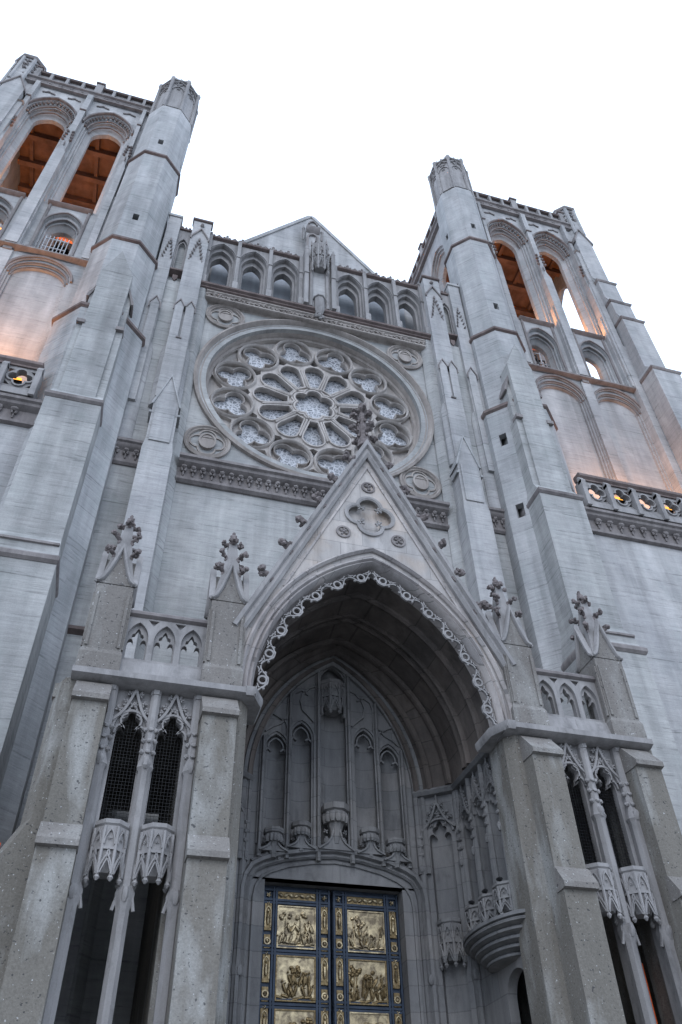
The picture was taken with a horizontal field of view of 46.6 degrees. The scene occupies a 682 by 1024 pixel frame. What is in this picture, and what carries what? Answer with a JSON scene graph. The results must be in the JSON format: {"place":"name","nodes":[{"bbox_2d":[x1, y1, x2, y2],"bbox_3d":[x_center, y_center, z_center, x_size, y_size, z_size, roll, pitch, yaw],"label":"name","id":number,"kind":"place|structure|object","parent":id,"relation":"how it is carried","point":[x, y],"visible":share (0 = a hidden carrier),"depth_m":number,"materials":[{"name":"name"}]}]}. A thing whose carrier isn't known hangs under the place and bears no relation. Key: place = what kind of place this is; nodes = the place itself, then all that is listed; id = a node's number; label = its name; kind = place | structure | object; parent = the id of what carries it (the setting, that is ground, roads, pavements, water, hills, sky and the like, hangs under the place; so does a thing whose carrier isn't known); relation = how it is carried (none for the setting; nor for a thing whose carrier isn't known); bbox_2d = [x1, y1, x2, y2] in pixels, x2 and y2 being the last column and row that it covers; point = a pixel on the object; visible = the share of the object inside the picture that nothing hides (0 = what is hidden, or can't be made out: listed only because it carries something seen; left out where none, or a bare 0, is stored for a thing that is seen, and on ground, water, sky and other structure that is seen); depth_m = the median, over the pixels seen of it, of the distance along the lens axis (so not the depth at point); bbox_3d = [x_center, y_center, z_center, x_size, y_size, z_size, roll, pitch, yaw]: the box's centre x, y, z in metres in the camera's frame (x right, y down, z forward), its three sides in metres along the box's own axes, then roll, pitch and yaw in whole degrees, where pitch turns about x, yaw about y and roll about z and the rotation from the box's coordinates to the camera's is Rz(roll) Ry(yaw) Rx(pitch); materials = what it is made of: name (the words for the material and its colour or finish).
{"place":"outdoors","nodes":[
{"label":"outdoors","id":0,"kind":"place"},
{"bbox_2d":[0,0,681,378],"label":"sky","id":1,"kind":"structure","parent":0,"point":[338,113],"materials":[{"name":"white"}]},
{"bbox_3d":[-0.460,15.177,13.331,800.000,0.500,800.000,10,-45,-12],"label":"ground","id":2,"kind":"structure","parent":0,"visible":0},
{"bbox_2d":[0,53,681,1023],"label":"cathedral","id":3,"kind":"structure","parent":2,"relation":"on","point":[340,631],"depth_m":20.38,"materials":[{"name":"stone"}]},
{"bbox_2d":[13,377,21,383],"bbox_3d":[-10.655,-3.872,25.528,0.480,1.280,0.320,10,-45,-12],"label":"floodlight","id":4,"kind":"object","parent":3,"relation":"on","point":[17,380],"visible":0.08,"depth_m":25.75,"materials":[{"name":"metal"}]},
{"bbox_2d":[40,235,69,253],"bbox_3d":[-12.388,-11.315,34.043,1.000,2.000,0.068,10,-45,-12],"label":"railing","id":5,"kind":"object","parent":3,"relation":"on","point":[53,239],"visible":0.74,"depth_m":34.30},
{"bbox_2d":[49,241,72,254],"bbox_3d":[-12.776,-11.988,36.376,1.200,1.301,1.200,10,-45,-12],"label":"railing","id":6,"kind":"object","parent":3,"relation":"hanging from","point":[69,246],"visible":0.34,"depth_m":36.29,"materials":[{"name":"grey metal"}]},
{"bbox_2d":[258,885,330,1023],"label":"bronze door","id":7,"kind":"structure","parent":3,"relation":"in","point":[295,979],"depth_m":16.63,"materials":[{"name":"gold metal"}]},
{"bbox_2d":[193,319,433,479],"bbox_3d":[-1.065,-4.502,32.347,10.000,10.000,0.990,10,-45,-12],"label":"rose window","id":8,"kind":"structure","parent":3,"relation":"in","point":[290,397],"depth_m":32.83,"materials":[{"name":"stone"}]},
{"bbox_2d":[330,890,404,1023],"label":"bronze door","id":9,"kind":"structure","parent":3,"relation":"in","point":[367,981],"depth_m":16.98,"materials":[{"name":"gold metal"}]},
{"bbox_2d":[534,353,548,366],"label":"railing","id":10,"kind":"object","parent":3,"relation":"on","point":[542,361],"visible":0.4,"depth_m":40.09,"materials":[{"name":"metal"}]},
{"bbox_2d":[642,963,657,1023],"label":"banner","id":11,"kind":"object","parent":3,"relation":"hanging from","point":[649,993],"visible":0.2,"depth_m":14.92,"materials":[{"name":"fabric"}]}
]}

